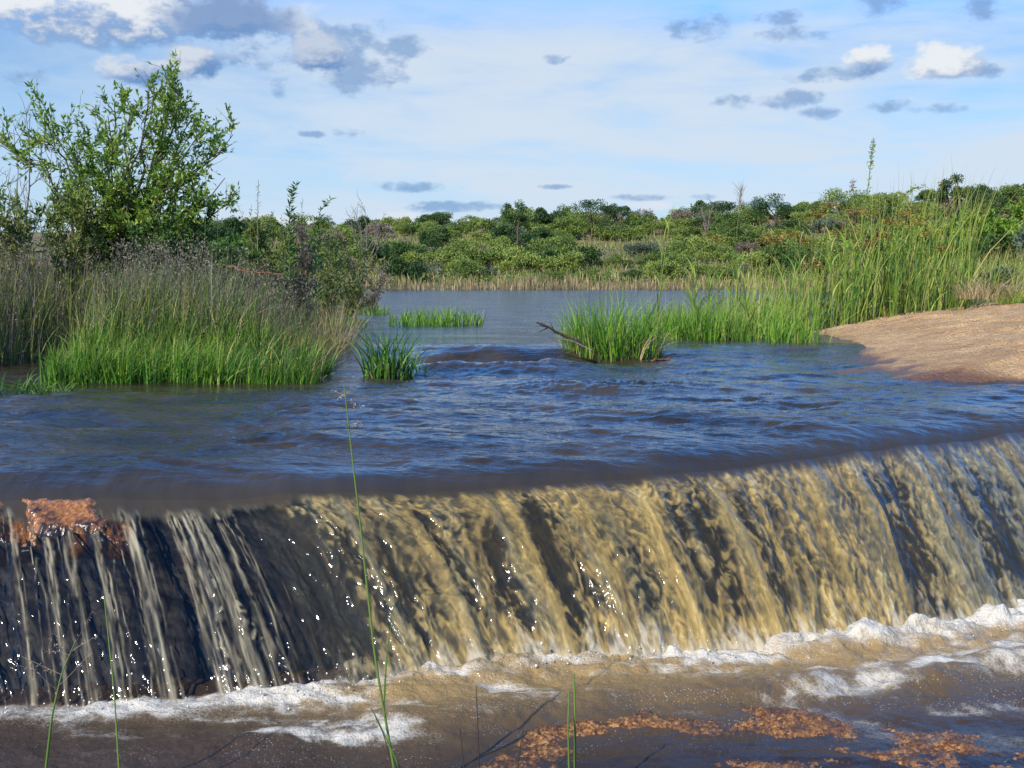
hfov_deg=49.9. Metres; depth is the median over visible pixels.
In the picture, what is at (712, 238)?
green bush
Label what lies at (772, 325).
reeds
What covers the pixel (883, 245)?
reed stalk
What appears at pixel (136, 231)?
bank bush
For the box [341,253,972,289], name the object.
shore grass
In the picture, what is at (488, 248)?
dry bush
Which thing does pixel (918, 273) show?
reed stalk
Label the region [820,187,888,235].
savanna tree
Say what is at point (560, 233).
green bush
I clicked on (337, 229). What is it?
green bush
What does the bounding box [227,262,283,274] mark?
fallen branch
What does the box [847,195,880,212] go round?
green bush
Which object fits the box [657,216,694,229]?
green bush
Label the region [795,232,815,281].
flowering sedge
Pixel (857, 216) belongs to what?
green bush
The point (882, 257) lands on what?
flowering sedge
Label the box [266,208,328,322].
bank bush
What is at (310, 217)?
green bush
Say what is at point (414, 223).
green bush
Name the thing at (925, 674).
water
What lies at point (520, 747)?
grass stalk
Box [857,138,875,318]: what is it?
tall weed
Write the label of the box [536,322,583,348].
dead stick
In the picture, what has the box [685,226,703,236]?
green bush
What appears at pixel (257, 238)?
tall weed
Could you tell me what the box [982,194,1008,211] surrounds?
green bush
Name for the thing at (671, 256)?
green bush
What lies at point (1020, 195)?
dark bush
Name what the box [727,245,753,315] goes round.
reed stalk
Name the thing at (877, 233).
flowering sedge
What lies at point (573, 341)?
dead stick
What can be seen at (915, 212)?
flowering sedge
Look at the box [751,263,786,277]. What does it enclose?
green bush
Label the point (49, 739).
grass stalk
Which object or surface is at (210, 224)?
green bush
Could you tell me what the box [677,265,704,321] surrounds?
reed stalk
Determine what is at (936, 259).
reed stalk
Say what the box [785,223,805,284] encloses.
flowering sedge
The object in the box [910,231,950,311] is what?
reed stalk
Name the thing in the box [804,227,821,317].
reed stalk
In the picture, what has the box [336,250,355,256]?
green bush
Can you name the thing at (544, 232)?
dark bush
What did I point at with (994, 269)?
bank grass
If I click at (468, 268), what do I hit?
green bush
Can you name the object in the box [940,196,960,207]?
dry bush
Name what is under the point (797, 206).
green bush
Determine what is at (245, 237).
green bush
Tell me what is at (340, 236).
dry bush
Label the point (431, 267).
grey bush
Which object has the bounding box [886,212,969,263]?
slope bush
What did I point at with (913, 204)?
green bush
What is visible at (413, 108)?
sky
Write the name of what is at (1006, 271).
slope bush
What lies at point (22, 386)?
water grass tuft
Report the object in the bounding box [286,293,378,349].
dry grass tuft
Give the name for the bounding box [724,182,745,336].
reed stalk
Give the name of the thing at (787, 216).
dark bush
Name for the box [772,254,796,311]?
reed stalk
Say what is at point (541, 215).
dark bush
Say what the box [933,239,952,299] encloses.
flowering sedge
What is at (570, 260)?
green bush
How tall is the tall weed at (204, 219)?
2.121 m
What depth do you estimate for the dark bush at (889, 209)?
112.73 m
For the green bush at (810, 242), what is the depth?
95.01 m
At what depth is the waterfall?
7.69 m
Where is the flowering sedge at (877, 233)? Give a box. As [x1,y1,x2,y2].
[869,224,909,314]
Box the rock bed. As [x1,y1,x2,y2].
[477,706,1023,767]
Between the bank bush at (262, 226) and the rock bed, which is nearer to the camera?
the rock bed
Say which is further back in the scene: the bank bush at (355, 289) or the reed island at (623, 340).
the bank bush at (355, 289)
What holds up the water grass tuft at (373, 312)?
in the water at (497, 399)
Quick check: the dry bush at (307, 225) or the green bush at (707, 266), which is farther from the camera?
the dry bush at (307, 225)
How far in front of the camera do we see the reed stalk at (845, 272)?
23.68 m
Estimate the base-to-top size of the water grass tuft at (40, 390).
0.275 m
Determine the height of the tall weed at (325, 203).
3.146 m
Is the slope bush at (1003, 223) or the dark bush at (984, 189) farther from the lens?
the dark bush at (984, 189)
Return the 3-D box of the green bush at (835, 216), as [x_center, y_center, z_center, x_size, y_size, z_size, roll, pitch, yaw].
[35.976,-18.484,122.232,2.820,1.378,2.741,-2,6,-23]
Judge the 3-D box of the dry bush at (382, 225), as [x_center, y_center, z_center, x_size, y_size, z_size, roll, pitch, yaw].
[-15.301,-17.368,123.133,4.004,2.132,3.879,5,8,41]
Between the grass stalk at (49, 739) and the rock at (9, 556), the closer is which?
the grass stalk at (49, 739)
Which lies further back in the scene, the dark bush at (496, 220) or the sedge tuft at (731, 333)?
the dark bush at (496, 220)
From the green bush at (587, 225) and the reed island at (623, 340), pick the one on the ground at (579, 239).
the green bush at (587, 225)
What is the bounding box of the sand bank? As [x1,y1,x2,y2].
[814,302,1023,382]
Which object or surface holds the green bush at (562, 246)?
on the ground at (579, 239)
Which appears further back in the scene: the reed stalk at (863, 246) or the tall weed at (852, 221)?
the reed stalk at (863, 246)
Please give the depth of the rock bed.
6.02 m
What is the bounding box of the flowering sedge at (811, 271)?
[801,251,828,327]
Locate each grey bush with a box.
[413,263,445,274]
[442,221,461,226]
[474,267,497,277]
[485,223,528,235]
[622,240,659,254]
[760,222,784,231]
[808,216,850,232]
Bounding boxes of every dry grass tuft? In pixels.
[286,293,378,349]
[949,272,1023,299]
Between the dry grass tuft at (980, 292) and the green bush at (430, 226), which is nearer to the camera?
the dry grass tuft at (980, 292)
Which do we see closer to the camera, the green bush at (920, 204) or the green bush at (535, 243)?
the green bush at (535, 243)
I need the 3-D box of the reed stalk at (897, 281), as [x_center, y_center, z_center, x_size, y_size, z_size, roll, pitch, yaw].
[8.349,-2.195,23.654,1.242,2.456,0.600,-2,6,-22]
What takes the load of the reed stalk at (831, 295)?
on the sand bank
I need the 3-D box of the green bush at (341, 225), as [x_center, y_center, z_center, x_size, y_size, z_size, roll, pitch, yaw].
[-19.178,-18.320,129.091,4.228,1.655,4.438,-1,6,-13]
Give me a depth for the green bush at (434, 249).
101.06 m
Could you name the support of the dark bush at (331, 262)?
on the ground at (579, 239)
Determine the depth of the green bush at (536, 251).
93.95 m
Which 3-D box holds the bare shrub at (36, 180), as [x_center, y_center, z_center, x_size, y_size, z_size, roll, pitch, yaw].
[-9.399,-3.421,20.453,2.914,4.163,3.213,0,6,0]
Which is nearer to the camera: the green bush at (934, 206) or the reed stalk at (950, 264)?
the reed stalk at (950, 264)
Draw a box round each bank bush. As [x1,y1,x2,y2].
[0,181,74,295]
[25,172,110,309]
[122,207,200,286]
[157,195,246,291]
[205,231,261,300]
[237,211,300,307]
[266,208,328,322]
[294,224,355,324]
[329,234,386,317]
[348,255,394,310]
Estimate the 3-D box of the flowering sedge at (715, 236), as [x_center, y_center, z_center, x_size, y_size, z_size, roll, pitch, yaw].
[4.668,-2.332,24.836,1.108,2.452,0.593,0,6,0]
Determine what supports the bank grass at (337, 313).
on the ground at (579, 239)
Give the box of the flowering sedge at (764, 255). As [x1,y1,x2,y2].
[755,228,775,297]
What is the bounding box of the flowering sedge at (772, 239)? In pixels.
[761,230,782,299]
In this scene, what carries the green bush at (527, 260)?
on the ground at (579, 239)
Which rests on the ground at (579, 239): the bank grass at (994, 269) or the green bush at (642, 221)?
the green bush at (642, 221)
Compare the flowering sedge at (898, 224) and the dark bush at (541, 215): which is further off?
the dark bush at (541, 215)
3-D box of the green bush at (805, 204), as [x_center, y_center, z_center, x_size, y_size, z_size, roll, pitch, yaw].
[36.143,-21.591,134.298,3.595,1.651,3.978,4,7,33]
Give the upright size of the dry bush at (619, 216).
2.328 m
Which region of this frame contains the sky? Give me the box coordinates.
[0,0,1023,232]
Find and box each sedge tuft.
[701,312,767,339]
[991,286,1023,304]
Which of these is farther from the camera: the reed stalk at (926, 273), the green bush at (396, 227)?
the green bush at (396, 227)
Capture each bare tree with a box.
[346,193,397,266]
[694,201,718,232]
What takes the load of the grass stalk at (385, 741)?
on the rock bed
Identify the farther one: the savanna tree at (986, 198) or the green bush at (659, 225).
the green bush at (659, 225)
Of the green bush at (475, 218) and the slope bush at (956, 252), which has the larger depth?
the green bush at (475, 218)
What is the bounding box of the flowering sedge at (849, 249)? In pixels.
[842,224,859,299]
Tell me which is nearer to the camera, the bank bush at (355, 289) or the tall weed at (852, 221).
the tall weed at (852, 221)
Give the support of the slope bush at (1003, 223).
on the ground at (579, 239)
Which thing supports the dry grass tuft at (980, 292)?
on the sand bank
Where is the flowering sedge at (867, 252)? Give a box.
[858,236,878,317]
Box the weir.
[0,458,1023,688]
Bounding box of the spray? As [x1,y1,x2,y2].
[4,616,1018,713]
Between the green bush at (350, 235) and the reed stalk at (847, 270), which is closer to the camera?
the reed stalk at (847, 270)
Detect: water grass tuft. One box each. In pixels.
[0,369,52,394]
[2,377,84,393]
[322,313,367,327]
[339,316,437,380]
[358,302,390,314]
[387,304,486,325]
[409,347,440,371]
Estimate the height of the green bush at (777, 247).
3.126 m
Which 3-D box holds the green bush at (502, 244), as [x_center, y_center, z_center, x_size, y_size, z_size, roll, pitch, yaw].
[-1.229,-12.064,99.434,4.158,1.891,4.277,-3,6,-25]
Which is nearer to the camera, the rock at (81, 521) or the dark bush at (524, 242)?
the rock at (81, 521)
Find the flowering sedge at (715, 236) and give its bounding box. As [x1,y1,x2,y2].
[705,227,726,302]
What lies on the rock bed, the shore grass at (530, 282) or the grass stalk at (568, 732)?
the grass stalk at (568, 732)
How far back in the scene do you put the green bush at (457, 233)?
117.51 m
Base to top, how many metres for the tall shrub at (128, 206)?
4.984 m
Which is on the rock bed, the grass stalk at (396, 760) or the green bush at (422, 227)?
the grass stalk at (396, 760)
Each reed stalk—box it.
[643,206,680,339]
[647,216,688,343]
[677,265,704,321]
[678,260,712,339]
[682,255,704,307]
[693,271,715,313]
[698,253,732,321]
[705,257,725,314]
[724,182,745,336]
[726,239,767,337]
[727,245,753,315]
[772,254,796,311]
[779,243,817,309]
[782,229,823,316]
[790,215,815,330]
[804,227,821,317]
[806,233,835,328]
[812,238,835,308]
[819,221,842,327]
[827,243,848,324]
[832,219,859,324]
[833,239,851,302]
[839,222,859,319]
[840,231,866,321]
[843,238,865,323]
[851,232,891,319]
[856,206,872,309]
[872,212,890,296]
[879,220,911,315]
[882,225,907,311]
[883,217,908,281]
[884,226,917,315]
[890,238,916,309]
[894,213,928,312]
[904,230,926,310]
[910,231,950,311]
[919,193,951,310]
[927,219,957,305]
[937,214,968,309]
[949,246,977,309]
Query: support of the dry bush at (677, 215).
on the ground at (579, 239)
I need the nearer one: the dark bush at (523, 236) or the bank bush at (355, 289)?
the bank bush at (355, 289)
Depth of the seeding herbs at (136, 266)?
16.36 m
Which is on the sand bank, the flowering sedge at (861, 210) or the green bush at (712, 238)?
the flowering sedge at (861, 210)
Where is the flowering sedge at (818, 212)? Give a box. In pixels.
[806,204,829,312]
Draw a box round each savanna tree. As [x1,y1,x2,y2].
[424,211,453,224]
[499,199,528,246]
[568,198,615,238]
[599,203,622,224]
[703,200,735,214]
[743,193,791,229]
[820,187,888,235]
[936,172,966,222]
[964,183,1019,231]
[999,183,1023,224]
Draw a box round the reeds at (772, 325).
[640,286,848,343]
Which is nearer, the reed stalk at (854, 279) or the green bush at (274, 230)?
the reed stalk at (854, 279)
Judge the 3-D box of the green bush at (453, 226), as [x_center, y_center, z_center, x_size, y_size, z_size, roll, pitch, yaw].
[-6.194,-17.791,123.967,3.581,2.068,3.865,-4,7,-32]
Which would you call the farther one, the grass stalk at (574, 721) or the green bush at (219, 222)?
the green bush at (219, 222)
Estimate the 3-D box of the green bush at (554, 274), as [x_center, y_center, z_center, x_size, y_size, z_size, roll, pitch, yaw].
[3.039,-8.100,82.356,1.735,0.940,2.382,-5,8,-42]
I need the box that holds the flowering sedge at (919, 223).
[907,212,931,312]
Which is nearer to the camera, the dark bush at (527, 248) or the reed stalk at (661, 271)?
the reed stalk at (661, 271)
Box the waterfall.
[1,432,1023,705]
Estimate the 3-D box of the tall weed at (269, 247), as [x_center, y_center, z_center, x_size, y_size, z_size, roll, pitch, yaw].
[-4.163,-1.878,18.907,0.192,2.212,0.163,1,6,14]
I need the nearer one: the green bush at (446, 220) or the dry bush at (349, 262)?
the dry bush at (349, 262)
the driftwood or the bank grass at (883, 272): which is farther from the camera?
the bank grass at (883, 272)
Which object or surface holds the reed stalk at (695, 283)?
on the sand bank
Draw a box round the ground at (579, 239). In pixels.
[0,200,1023,363]
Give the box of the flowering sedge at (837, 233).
[816,223,844,320]
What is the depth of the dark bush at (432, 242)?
106.17 m
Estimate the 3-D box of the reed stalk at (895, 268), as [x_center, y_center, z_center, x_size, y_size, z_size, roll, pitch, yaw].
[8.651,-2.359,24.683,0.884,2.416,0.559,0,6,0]
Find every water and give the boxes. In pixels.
[0,289,1023,501]
[0,599,1023,767]
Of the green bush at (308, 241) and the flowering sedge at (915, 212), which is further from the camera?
the green bush at (308, 241)
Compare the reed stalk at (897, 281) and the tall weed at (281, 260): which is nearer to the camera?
the tall weed at (281, 260)
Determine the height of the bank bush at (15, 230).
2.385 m
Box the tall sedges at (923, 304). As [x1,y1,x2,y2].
[709,158,1023,335]
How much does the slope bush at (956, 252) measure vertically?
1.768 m
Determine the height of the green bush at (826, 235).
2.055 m
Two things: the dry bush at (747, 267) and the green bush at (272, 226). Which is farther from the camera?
the green bush at (272, 226)
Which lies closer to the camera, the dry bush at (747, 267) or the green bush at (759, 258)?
the dry bush at (747, 267)
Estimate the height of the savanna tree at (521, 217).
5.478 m
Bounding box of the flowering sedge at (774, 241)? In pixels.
[750,229,786,307]
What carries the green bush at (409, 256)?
on the ground at (579, 239)
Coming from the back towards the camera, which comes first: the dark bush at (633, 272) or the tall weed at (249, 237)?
the dark bush at (633, 272)
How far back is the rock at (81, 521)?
7.27 m
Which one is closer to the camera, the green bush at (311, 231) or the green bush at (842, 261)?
the green bush at (842, 261)
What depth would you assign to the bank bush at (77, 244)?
18.82 m
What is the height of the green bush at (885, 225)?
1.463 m
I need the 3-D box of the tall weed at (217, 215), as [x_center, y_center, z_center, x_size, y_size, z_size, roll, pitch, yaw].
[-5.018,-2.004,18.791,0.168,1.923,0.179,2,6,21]
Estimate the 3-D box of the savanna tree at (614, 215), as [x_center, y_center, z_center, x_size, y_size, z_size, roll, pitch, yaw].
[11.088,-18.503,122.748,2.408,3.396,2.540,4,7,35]
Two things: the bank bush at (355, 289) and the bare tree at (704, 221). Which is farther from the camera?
the bare tree at (704, 221)
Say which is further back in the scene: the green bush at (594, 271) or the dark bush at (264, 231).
the dark bush at (264, 231)
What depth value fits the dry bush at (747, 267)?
85.41 m
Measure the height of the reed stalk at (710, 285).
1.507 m
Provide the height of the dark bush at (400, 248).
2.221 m
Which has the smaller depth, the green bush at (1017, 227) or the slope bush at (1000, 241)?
the slope bush at (1000, 241)
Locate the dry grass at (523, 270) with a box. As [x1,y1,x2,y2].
[97,199,1011,288]
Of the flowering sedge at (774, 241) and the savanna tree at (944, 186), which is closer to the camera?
the flowering sedge at (774, 241)
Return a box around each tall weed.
[202,197,208,279]
[215,211,220,273]
[234,199,260,290]
[246,205,252,282]
[255,180,260,286]
[266,211,273,295]
[278,214,285,323]
[279,180,299,309]
[298,198,303,323]
[310,195,334,326]
[327,218,331,329]
[849,178,856,308]
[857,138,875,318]
[889,184,927,315]
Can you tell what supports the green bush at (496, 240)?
on the ground at (579, 239)
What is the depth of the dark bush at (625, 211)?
133.48 m
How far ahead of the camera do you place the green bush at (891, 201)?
130.30 m
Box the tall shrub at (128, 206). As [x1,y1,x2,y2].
[0,48,239,288]
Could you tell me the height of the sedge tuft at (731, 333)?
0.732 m
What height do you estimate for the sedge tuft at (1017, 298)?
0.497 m
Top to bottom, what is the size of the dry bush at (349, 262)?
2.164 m
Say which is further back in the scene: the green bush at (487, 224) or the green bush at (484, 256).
the green bush at (487, 224)
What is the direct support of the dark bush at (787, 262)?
on the ground at (579, 239)
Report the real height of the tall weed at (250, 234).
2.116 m
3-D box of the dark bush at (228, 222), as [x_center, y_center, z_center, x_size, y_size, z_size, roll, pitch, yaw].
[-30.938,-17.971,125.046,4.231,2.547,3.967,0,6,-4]
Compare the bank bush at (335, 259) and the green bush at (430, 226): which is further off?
the green bush at (430, 226)
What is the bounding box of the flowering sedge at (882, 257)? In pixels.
[874,229,892,311]
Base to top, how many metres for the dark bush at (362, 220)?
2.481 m
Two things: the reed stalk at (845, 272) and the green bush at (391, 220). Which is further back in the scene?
the green bush at (391, 220)
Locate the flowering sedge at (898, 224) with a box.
[882,213,907,308]
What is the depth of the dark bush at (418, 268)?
81.85 m
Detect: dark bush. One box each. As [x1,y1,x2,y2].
[202,223,234,243]
[222,215,239,229]
[231,219,271,239]
[305,234,347,251]
[309,248,350,275]
[344,215,373,233]
[353,240,391,263]
[379,238,417,262]
[385,256,429,281]
[413,214,440,226]
[413,247,433,260]
[418,226,457,247]
[420,238,444,248]
[487,221,534,242]
[492,216,504,223]
[504,232,531,247]
[517,246,537,252]
[519,235,543,247]
[527,207,564,225]
[530,225,559,239]
[537,250,578,264]
[560,244,605,266]
[609,205,635,220]
[619,269,646,280]
[687,200,723,215]
[773,204,809,219]
[778,250,817,268]
[784,245,832,272]
[787,222,810,234]
[870,203,916,223]
[933,210,958,220]
[972,184,994,193]
[1016,186,1023,198]
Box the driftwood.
[649,356,670,362]
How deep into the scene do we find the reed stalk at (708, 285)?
22.52 m
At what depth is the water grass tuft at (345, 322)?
24.72 m
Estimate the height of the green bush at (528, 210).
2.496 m
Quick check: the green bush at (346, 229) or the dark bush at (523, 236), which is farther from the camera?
the green bush at (346, 229)
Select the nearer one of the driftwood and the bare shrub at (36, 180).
the driftwood
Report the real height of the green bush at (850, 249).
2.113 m
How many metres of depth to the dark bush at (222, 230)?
114.64 m
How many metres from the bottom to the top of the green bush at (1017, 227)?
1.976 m
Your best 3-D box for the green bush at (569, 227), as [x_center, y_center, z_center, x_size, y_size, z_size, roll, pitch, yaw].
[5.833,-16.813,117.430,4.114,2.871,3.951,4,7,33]
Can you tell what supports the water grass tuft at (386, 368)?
in the water at (497, 399)
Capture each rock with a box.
[0,501,31,565]
[13,498,138,560]
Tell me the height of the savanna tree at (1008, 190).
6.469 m
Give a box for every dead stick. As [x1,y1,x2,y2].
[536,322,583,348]
[551,336,590,350]
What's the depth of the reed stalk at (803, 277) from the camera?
23.31 m
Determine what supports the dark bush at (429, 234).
on the ground at (579, 239)
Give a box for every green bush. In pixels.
[183,220,215,232]
[202,216,237,227]
[224,241,263,262]
[240,234,256,240]
[252,213,282,226]
[260,257,303,272]
[262,228,287,238]
[263,220,278,231]
[264,248,305,260]
[285,212,316,232]
[287,236,323,249]
[300,241,326,259]
[303,227,322,236]
[312,215,337,229]
[325,225,344,235]
[333,222,361,233]
[335,225,360,242]
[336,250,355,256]
[345,232,374,246]
[347,236,392,257]
[378,239,397,245]
[379,216,411,226]
[389,225,406,232]
[395,220,419,230]
[397,222,416,234]
[400,250,438,264]
[409,242,425,249]
[415,220,440,230]
[416,221,449,237]
[430,237,480,263]
[433,248,453,254]
[439,213,452,224]
[442,253,483,273]
[443,237,477,252]
[445,217,472,234]
[447,257,485,279]
[448,230,462,236]
[461,215,485,224]
[463,218,497,232]
[466,231,494,243]
[472,245,516,266]
[474,235,521,249]
[486,242,516,251]
[493,247,541,272]
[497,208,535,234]
[498,207,534,219]
[509,248,540,262]
[522,235,577,251]
[527,222,554,234]
[534,248,583,271]
[539,270,566,281]
[540,233,583,262]
[543,229,575,240]
[547,213,588,236]
[556,204,578,216]
[557,210,586,224]
[571,212,603,225]
[571,218,597,233]
[574,267,610,278]
[591,215,632,239]
[602,251,632,267]
[623,212,657,225]
[624,217,650,227]
[625,225,647,237]
[629,224,650,232]
[634,252,657,270]
[641,251,694,266]
[642,258,687,279]
[645,220,676,233]
[655,238,699,256]
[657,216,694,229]
[664,253,704,277]
[667,206,693,218]
[667,225,690,239]
[669,234,708,247]
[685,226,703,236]
[687,207,726,228]
[690,242,726,260]
[698,263,709,273]
[699,240,732,254]
[705,220,730,238]
[705,232,737,245]
[705,265,735,277]
[707,209,750,230]
[714,223,756,246]
[718,251,772,268]
[730,201,768,224]
[741,222,767,239]
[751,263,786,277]
[753,232,793,247]
[753,234,796,267]
[772,218,807,235]
[781,204,802,210]
[782,217,807,230]
[784,230,825,251]
[789,209,816,222]
[796,201,818,207]
[803,199,832,217]
[809,238,851,259]
[818,232,849,247]
[822,212,843,220]
[829,240,857,256]
[831,253,866,265]
[843,221,876,231]
[844,203,875,223]
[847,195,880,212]
[863,192,889,205]
[870,222,895,230]
[880,195,900,205]
[888,190,909,201]
[893,201,921,217]
[905,201,924,208]
[914,188,949,202]
[914,200,945,210]
[919,204,944,218]
[939,207,982,217]
[940,217,966,227]
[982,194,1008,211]
[999,216,1021,229]
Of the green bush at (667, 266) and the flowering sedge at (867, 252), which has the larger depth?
the green bush at (667, 266)
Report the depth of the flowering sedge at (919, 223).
23.52 m
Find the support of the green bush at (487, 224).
on the ground at (579, 239)
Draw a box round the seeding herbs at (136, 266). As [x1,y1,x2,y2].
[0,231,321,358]
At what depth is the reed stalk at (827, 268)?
25.44 m
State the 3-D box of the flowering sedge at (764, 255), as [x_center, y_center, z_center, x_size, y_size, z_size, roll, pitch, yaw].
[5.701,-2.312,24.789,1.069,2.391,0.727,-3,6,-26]
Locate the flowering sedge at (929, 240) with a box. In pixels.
[902,222,940,309]
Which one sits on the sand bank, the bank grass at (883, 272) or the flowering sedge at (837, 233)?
the flowering sedge at (837, 233)
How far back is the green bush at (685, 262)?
84.86 m
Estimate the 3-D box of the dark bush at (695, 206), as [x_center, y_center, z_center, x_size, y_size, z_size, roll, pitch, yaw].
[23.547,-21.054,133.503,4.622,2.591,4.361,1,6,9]
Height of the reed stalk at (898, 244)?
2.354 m
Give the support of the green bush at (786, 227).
on the ground at (579, 239)
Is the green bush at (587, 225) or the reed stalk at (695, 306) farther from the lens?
the green bush at (587, 225)
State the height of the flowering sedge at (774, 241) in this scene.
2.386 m
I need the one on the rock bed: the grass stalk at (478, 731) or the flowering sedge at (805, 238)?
the grass stalk at (478, 731)
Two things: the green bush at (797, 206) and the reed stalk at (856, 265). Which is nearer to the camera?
the reed stalk at (856, 265)
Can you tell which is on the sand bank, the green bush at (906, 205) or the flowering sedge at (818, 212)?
the flowering sedge at (818, 212)
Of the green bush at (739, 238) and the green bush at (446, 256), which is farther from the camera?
the green bush at (739, 238)
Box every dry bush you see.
[297,223,311,234]
[321,230,348,248]
[322,254,359,270]
[363,219,393,236]
[476,245,501,260]
[597,212,624,226]
[632,208,656,222]
[669,208,698,223]
[733,240,762,254]
[733,261,753,274]
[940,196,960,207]
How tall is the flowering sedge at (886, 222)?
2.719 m
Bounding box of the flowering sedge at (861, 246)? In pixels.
[846,236,872,319]
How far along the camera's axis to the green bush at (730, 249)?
100.49 m
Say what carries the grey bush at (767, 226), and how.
on the ground at (579, 239)
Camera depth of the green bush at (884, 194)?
128.62 m
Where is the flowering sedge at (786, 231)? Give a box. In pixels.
[775,226,800,293]
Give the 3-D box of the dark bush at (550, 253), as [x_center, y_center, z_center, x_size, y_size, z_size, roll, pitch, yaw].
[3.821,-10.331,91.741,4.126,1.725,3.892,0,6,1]
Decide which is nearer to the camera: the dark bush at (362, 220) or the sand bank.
the sand bank
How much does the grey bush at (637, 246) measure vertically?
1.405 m
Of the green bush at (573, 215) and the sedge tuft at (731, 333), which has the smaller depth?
the sedge tuft at (731, 333)
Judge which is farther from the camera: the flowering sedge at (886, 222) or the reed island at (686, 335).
the flowering sedge at (886, 222)
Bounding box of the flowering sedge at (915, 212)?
[899,197,927,313]
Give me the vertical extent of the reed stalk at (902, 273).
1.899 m
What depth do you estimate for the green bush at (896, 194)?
133.94 m
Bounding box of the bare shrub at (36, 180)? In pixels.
[0,94,87,278]
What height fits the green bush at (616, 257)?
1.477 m
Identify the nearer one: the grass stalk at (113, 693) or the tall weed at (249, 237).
the grass stalk at (113, 693)
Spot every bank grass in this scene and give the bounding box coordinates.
[26,259,376,328]
[811,254,1021,300]
[832,245,1023,325]
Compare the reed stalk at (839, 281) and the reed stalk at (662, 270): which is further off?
the reed stalk at (839, 281)
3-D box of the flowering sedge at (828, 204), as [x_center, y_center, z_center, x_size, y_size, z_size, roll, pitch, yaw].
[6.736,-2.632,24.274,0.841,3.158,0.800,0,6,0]
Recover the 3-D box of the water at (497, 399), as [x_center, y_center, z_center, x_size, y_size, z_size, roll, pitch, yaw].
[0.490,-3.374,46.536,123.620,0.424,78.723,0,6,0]
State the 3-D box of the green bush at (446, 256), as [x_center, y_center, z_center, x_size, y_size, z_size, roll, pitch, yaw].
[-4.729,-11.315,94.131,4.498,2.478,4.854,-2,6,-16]
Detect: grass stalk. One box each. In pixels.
[18,607,95,767]
[104,597,119,767]
[332,385,394,767]
[371,708,391,767]
[374,712,400,767]
[460,730,464,767]
[476,689,479,767]
[517,723,523,767]
[567,690,569,767]
[573,674,575,767]
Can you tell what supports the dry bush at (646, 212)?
on the ground at (579, 239)
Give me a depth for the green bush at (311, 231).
117.97 m
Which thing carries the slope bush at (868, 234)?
on the ground at (579, 239)
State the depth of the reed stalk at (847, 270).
24.52 m
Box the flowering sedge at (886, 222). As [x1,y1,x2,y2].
[880,209,897,315]
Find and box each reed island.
[528,281,699,361]
[634,295,748,340]
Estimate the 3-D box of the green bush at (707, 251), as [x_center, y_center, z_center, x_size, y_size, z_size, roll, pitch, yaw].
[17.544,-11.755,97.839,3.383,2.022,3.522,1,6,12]
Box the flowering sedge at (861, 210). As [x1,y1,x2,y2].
[845,199,866,320]
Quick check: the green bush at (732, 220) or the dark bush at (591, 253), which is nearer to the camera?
the dark bush at (591, 253)
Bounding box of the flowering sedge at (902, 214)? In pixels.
[888,205,913,313]
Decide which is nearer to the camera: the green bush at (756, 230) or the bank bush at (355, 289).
the bank bush at (355, 289)
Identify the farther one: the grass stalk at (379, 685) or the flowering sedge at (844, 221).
the flowering sedge at (844, 221)
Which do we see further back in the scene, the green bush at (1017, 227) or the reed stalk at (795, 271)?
the green bush at (1017, 227)
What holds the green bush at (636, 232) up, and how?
on the ground at (579, 239)
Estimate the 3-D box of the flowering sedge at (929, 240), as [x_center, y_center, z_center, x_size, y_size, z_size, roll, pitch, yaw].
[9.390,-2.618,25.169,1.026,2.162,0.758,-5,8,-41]
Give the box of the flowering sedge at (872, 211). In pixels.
[860,202,879,315]
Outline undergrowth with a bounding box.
[111,198,1005,285]
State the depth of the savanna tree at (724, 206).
125.99 m
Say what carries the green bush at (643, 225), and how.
on the ground at (579, 239)
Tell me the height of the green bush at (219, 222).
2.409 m
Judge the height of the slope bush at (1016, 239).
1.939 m
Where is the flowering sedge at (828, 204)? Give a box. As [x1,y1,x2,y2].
[816,193,838,322]
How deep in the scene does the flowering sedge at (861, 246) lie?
24.61 m
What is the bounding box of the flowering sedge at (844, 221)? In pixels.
[830,213,871,321]
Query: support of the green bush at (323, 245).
on the ground at (579, 239)
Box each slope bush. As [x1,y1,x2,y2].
[836,221,908,267]
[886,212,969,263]
[927,235,991,270]
[958,202,1023,242]
[971,229,1023,266]
[979,264,1020,292]
[1005,198,1023,221]
[1012,226,1023,267]
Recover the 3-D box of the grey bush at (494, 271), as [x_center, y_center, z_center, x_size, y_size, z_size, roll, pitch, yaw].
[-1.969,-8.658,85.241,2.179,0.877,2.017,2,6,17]

